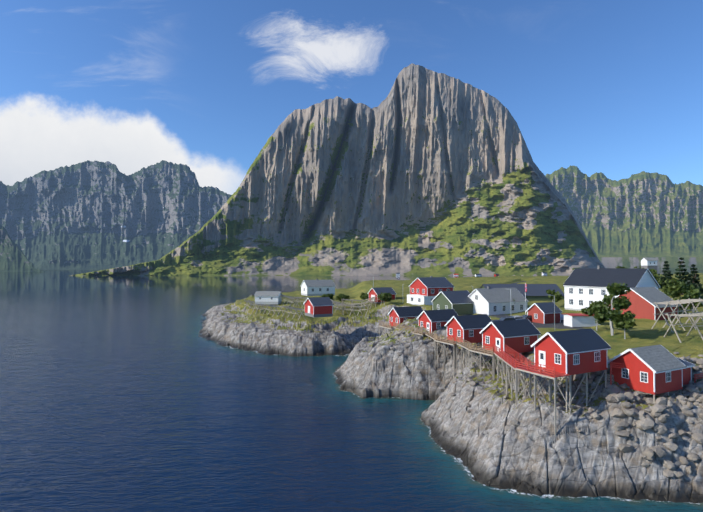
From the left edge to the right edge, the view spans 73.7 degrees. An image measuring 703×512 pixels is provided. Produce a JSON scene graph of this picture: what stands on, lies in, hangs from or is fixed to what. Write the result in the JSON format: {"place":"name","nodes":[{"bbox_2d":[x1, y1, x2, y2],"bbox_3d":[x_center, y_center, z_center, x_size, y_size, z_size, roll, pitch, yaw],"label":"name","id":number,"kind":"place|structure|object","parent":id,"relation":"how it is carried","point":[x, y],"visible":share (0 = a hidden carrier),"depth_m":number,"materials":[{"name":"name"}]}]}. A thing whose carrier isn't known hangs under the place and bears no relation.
{"place":"outdoors","nodes":[
{"label":"outdoors","id":0,"kind":"place"},
{"bbox_2d":[0,225,44,271],"bbox_3d":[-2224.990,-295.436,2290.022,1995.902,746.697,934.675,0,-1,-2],"label":"mountain","id":1,"kind":"structure","parent":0,"point":[13,258],"depth_m":2049.99,"materials":[{"name":"grey stone"}]},
{"bbox_2d":[0,160,231,269],"bbox_3d":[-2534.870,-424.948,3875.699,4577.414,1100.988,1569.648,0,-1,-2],"label":"mountain range","id":2,"kind":"structure","parent":0,"point":[91,215],"depth_m":4093.13,"materials":[{"name":"grey stone"}]},
{"bbox_2d":[69,63,604,275],"bbox_3d":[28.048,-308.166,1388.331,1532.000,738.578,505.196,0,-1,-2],"label":"mountain","id":3,"kind":"structure","parent":0,"point":[420,170],"depth_m":1408.17,"materials":[{"name":"grey stone"}]},
{"bbox_2d":[0,270,702,511],"bbox_3d":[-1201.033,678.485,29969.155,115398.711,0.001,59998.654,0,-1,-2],"label":"water","id":4,"kind":"structure","parent":0,"point":[127,394],"depth_m":69.15,"materials":[{"name":"blue liquid"}]},
{"bbox_2d":[0,0,702,194],"label":"sky","id":5,"kind":"structure","parent":0,"point":[613,88],"materials":[{"name":"blue"}]},
{"bbox_2d":[198,273,702,502],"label":"rocky shore","id":6,"kind":"structure","parent":0,"point":[530,453],"depth_m":63.90,"materials":[{"name":"grey stone"}]},
{"bbox_2d":[254,291,281,303],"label":"white boathouse","id":7,"kind":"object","parent":6,"relation":"on","point":[268,297],"visible":1,"depth_m":177.44,"materials":[{"name":"paint"}]},
{"bbox_2d":[243,300,304,319],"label":"fish rack","id":8,"kind":"object","parent":6,"relation":"on","point":[250,302],"visible":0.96,"depth_m":152.98,"materials":[{"name":"grey wood"}]},
{"bbox_2d":[280,294,299,307],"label":"fish rack","id":9,"kind":"object","parent":6,"relation":"on","point":[288,297],"visible":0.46,"depth_m":173.88,"materials":[{"name":"grey wood"}]},
{"bbox_2d":[300,279,335,295],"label":"white house","id":10,"kind":"structure","parent":6,"relation":"on","point":[316,287],"depth_m":203.83,"materials":[{"name":"paint"}]},
{"bbox_2d":[303,297,333,317],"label":"red shed","id":11,"kind":"object","parent":6,"relation":"on","point":[318,306],"visible":1,"depth_m":125.33,"materials":[{"name":"paint"}]},
{"bbox_2d":[321,293,333,298],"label":"bush","id":12,"kind":"object","parent":6,"relation":"on","point":[331,295],"visible":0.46,"depth_m":176.53,"materials":[{"name":"green plant"}]},
{"bbox_2d":[290,296,370,316],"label":"fish rack","id":13,"kind":"object","parent":6,"relation":"on","point":[344,307],"visible":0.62,"depth_m":152.57,"materials":[{"name":"grey wood"}]},
{"bbox_2d":[336,293,349,303],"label":"birch tree","id":14,"kind":"object","parent":6,"relation":"on","point":[340,296],"visible":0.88,"depth_m":166.08,"materials":[{"name":"green plant"}]},
{"bbox_2d":[333,297,375,314],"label":"fish rack","id":15,"kind":"object","parent":6,"relation":"on","point":[363,303],"visible":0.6,"depth_m":153.69,"materials":[{"name":"grey wood"}]},
{"bbox_2d":[340,296,383,309],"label":"fish rack","id":16,"kind":"object","parent":6,"relation":"on","point":[361,301],"visible":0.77,"depth_m":157.88,"materials":[{"name":"grey wood"}]},
{"bbox_2d":[360,292,368,300],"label":"bush","id":17,"kind":"object","parent":6,"relation":"on","point":[363,296],"visible":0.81,"depth_m":166.03,"materials":[{"name":"green plant"}]},
{"bbox_2d":[367,287,395,302],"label":"red garage","id":18,"kind":"structure","parent":6,"relation":"on","point":[373,292],"depth_m":158.97,"materials":[{"name":"paint"}]},
{"bbox_2d":[378,292,392,304],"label":"birch tree","id":19,"kind":"object","parent":6,"relation":"on","point":[386,297],"visible":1,"depth_m":148.54,"materials":[{"name":"green plant"}]},
{"bbox_2d":[379,321,395,336],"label":"boardwalk","id":20,"kind":"structure","parent":6,"relation":"on","point":[385,326],"depth_m":108.31,"materials":[{"name":"brown wood"}]},
{"bbox_2d":[393,322,410,329],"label":"boardwalk","id":21,"kind":"structure","parent":6,"relation":"on","point":[399,328],"depth_m":103.25,"materials":[{"name":"brown wood"}]},
{"bbox_2d":[387,306,422,330],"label":"cabin","id":22,"kind":"object","parent":6,"relation":"on","point":[399,315],"visible":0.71,"depth_m":108.89,"materials":[{"name":"red paint"}]},
{"bbox_2d":[407,326,424,336],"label":"boardwalk","id":23,"kind":"structure","parent":6,"relation":"on","point":[415,332],"depth_m":94.06,"materials":[{"name":"brown wood"}]},
{"bbox_2d":[409,276,454,296],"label":"house","id":24,"kind":"structure","parent":6,"relation":"on","point":[430,286],"depth_m":147.40,"materials":[{"name":"paint"}]},
{"bbox_2d":[407,294,435,304],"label":"house","id":25,"kind":"structure","parent":24,"relation":"attached to","point":[415,299],"depth_m":145.34,"materials":[{"name":"white wood"}]},
{"bbox_2d":[425,328,443,362],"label":"boardwalk","id":26,"kind":"structure","parent":6,"relation":"on","point":[429,334],"depth_m":87.38,"materials":[{"name":"brown wood"}]},
{"bbox_2d":[417,309,457,331],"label":"cabin","id":27,"kind":"object","parent":6,"relation":"on","point":[432,320],"visible":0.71,"depth_m":95.71,"materials":[{"name":"red paint"}]},
{"bbox_2d":[434,334,462,388],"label":"boardwalk","id":28,"kind":"structure","parent":6,"relation":"on","point":[452,342],"depth_m":81.46,"materials":[{"name":"grey wood"}]},
{"bbox_2d":[431,290,473,314],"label":"green house","id":29,"kind":"structure","parent":6,"relation":"on","point":[460,302],"depth_m":119.61,"materials":[{"name":"paint"}]},
{"bbox_2d":[444,314,491,366],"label":"cabin","id":30,"kind":"object","parent":6,"relation":"on","point":[468,328],"visible":0.79,"depth_m":82.21,"materials":[{"name":"red paint"}]},
{"bbox_2d":[456,336,479,375],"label":"boardwalk","id":31,"kind":"structure","parent":6,"relation":"on","point":[464,344],"depth_m":77.07,"materials":[{"name":"grey wood"}]},
{"bbox_2d":[468,342,505,379],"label":"boardwalk","id":32,"kind":"structure","parent":6,"relation":"on","point":[484,351],"depth_m":69.93,"materials":[{"name":"brown wood"}]},
{"bbox_2d":[468,286,528,314],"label":"house","id":33,"kind":"structure","parent":6,"relation":"on","point":[488,300],"depth_m":118.46,"materials":[{"name":"paint"}]},
{"bbox_2d":[495,317,515,320],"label":"parked car","id":34,"kind":"object","parent":6,"relation":"on","point":[505,318],"visible":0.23,"depth_m":97.72,"materials":[{"name":"paint"}]},
{"bbox_2d":[479,319,540,373],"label":"cabin","id":35,"kind":"object","parent":6,"relation":"on","point":[520,336],"visible":0.77,"depth_m":70.69,"materials":[{"name":"red paint"}]},
{"bbox_2d":[493,344,530,401],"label":"red walkway","id":36,"kind":"structure","parent":6,"relation":"on","point":[507,359],"depth_m":60.77,"materials":[{"name":"paint"}]},
{"bbox_2d":[510,315,525,319],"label":"parked car","id":37,"kind":"object","parent":6,"relation":"on","point":[517,317],"visible":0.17,"depth_m":100.19,"materials":[{"name":"paint"}]},
{"bbox_2d":[481,284,563,301],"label":"building","id":38,"kind":"structure","parent":6,"relation":"on","point":[535,292],"depth_m":148.11,"materials":[{"name":"black paint"}]},
{"bbox_2d":[525,283,526,314],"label":"flag pole","id":39,"kind":"object","parent":6,"relation":"on","point":[525,296],"visible":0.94,"depth_m":109.92,"materials":[{"name":"white metal"}]},
{"bbox_2d":[522,315,531,320],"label":"parked car","id":40,"kind":"object","parent":6,"relation":"on","point":[529,317],"visible":0.31,"depth_m":102.12,"materials":[{"name":"paint"}]},
{"bbox_2d":[376,317,702,478],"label":"shore boulders","id":41,"kind":"object","parent":6,"relation":"on","point":[609,394],"visible":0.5,"depth_m":51.18,"materials":[{"name":"grey stone"}]},
{"bbox_2d":[694,373,702,382],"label":"red fence","id":42,"kind":"object","parent":41,"relation":"on","point":[695,376],"visible":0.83,"depth_m":57.24,"materials":[{"name":"paint"}]},
{"bbox_2d":[515,359,570,436],"bbox_3d":[21.860,15.952,53.699,2.610,7.607,5.673,1,-1,-27],"label":"deck","id":43,"kind":"object","parent":6,"relation":"on","point":[535,370],"visible":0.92,"depth_m":53.06,"materials":[{"name":"paint"}]},
{"bbox_2d":[526,302,561,323],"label":"dark red shed","id":44,"kind":"structure","parent":6,"relation":"on","point":[542,313],"depth_m":100.99,"materials":[{"name":"paint"}]},
{"bbox_2d":[552,295,554,329],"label":"lamp post","id":45,"kind":"object","parent":6,"relation":"on","point":[554,312],"visible":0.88,"depth_m":88.21,"materials":[{"name":"metal"}]},
{"bbox_2d":[546,289,562,302],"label":"birch tree","id":46,"kind":"object","parent":6,"relation":"on","point":[558,296],"visible":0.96,"depth_m":122.09,"materials":[{"name":"green plant"}]},
{"bbox_2d":[531,328,610,411],"bbox_3d":[26.148,13.393,55.922,7.610,9.069,5.177,1,-1,-27],"label":"cabin","id":47,"kind":"object","parent":6,"relation":"on","point":[574,352],"visible":0.9,"depth_m":54.31,"materials":[{"name":"red paint"}]},
{"bbox_2d":[564,313,599,327],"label":"white kiosk","id":48,"kind":"object","parent":6,"relation":"on","point":[576,320],"visible":0.67,"depth_m":93.78,"materials":[{"name":"paint"}]},
{"bbox_2d":[581,301,608,329],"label":"birch tree","id":49,"kind":"object","parent":6,"relation":"on","point":[599,318],"visible":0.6,"depth_m":84.56,"materials":[{"name":"green plant"}]},
{"bbox_2d":[563,265,659,310],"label":"white house","id":50,"kind":"structure","parent":6,"relation":"on","point":[584,287],"depth_m":110.39,"materials":[{"name":"paint"}]},
{"bbox_2d":[592,282,631,335],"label":"birch tree","id":51,"kind":"object","parent":6,"relation":"on","point":[611,301],"visible":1,"depth_m":78.65,"materials":[{"name":"green plant"}]},
{"bbox_2d":[613,310,636,338],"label":"birch tree","id":52,"kind":"object","parent":6,"relation":"on","point":[626,321],"visible":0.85,"depth_m":77.12,"materials":[{"name":"green plant"}]},
{"bbox_2d":[608,287,680,319],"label":"barn","id":53,"kind":"structure","parent":6,"relation":"on","point":[642,300],"depth_m":97.58,"materials":[{"name":"paint"}]},
{"bbox_2d":[608,345,686,404],"bbox_3d":[35.141,13.977,55.973,6.010,6.302,5.979,1,-1,-27],"label":"cabin","id":54,"kind":"object","parent":6,"relation":"on","point":[654,370],"visible":0.9,"depth_m":54.27,"materials":[{"name":"red paint"}]},
{"bbox_2d":[610,361,623,384],"bbox_3d":[32.947,14.222,55.642,4.843,3.503,0.100,0,-1,-8],"label":"red fence","id":55,"kind":"object","parent":54,"relation":"attached to","point":[622,365],"visible":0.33,"depth_m":55.37,"materials":[{"name":"paint"}]},
{"bbox_2d":[676,357,694,388],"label":"shed","id":56,"kind":"structure","parent":54,"relation":"attached to","point":[687,374],"depth_m":56.95,"materials":[{"name":"wood"}]},
{"bbox_2d":[649,269,661,284],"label":"birch tree","id":57,"kind":"object","parent":6,"relation":"on","point":[654,273],"visible":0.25,"depth_m":157.28,"materials":[{"name":"green plant"}]},
{"bbox_2d":[659,261,672,288],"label":"spruce tree","id":58,"kind":"object","parent":6,"relation":"on","point":[667,274],"visible":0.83,"depth_m":167.43,"materials":[{"name":"green plant"}]},
{"bbox_2d":[651,298,702,331],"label":"drying rack","id":59,"kind":"structure","parent":6,"relation":"on","point":[683,301],"depth_m":85.05,"materials":[{"name":"grey wood"}]},
{"bbox_2d":[662,278,698,299],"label":"birch tree","id":60,"kind":"object","parent":6,"relation":"on","point":[675,288],"visible":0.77,"depth_m":111.54,"materials":[{"name":"green plant"}]},
{"bbox_2d":[673,257,688,294],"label":"spruce tree","id":61,"kind":"object","parent":6,"relation":"on","point":[681,276],"visible":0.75,"depth_m":152.65,"materials":[{"name":"green plant"}]},
{"bbox_2d":[664,313,702,342],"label":"drying rack","id":62,"kind":"structure","parent":6,"relation":"on","point":[698,315],"depth_m":76.20,"materials":[{"name":"grey wood"}]},
{"bbox_2d":[675,289,702,311],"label":"birch tree","id":63,"kind":"object","parent":6,"relation":"on","point":[693,294],"visible":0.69,"depth_m":96.76,"materials":[{"name":"green plant"}]},
{"bbox_2d":[685,264,702,293],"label":"spruce tree","id":64,"kind":"object","parent":6,"relation":"on","point":[693,279],"visible":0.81,"depth_m":145.52,"materials":[{"name":"green plant"}]},
{"bbox_2d":[545,166,702,269],"bbox_3d":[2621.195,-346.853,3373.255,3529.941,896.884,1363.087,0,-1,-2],"label":"mountain range","id":65,"kind":"structure","parent":0,"point":[632,221],"depth_m":3458.33,"materials":[{"name":"green plant"}]},
{"bbox_2d":[641,257,657,269],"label":"house","id":66,"kind":"structure","parent":0,"point":[648,262],"depth_m":428.59,"materials":[{"name":"white paint"}]}
]}

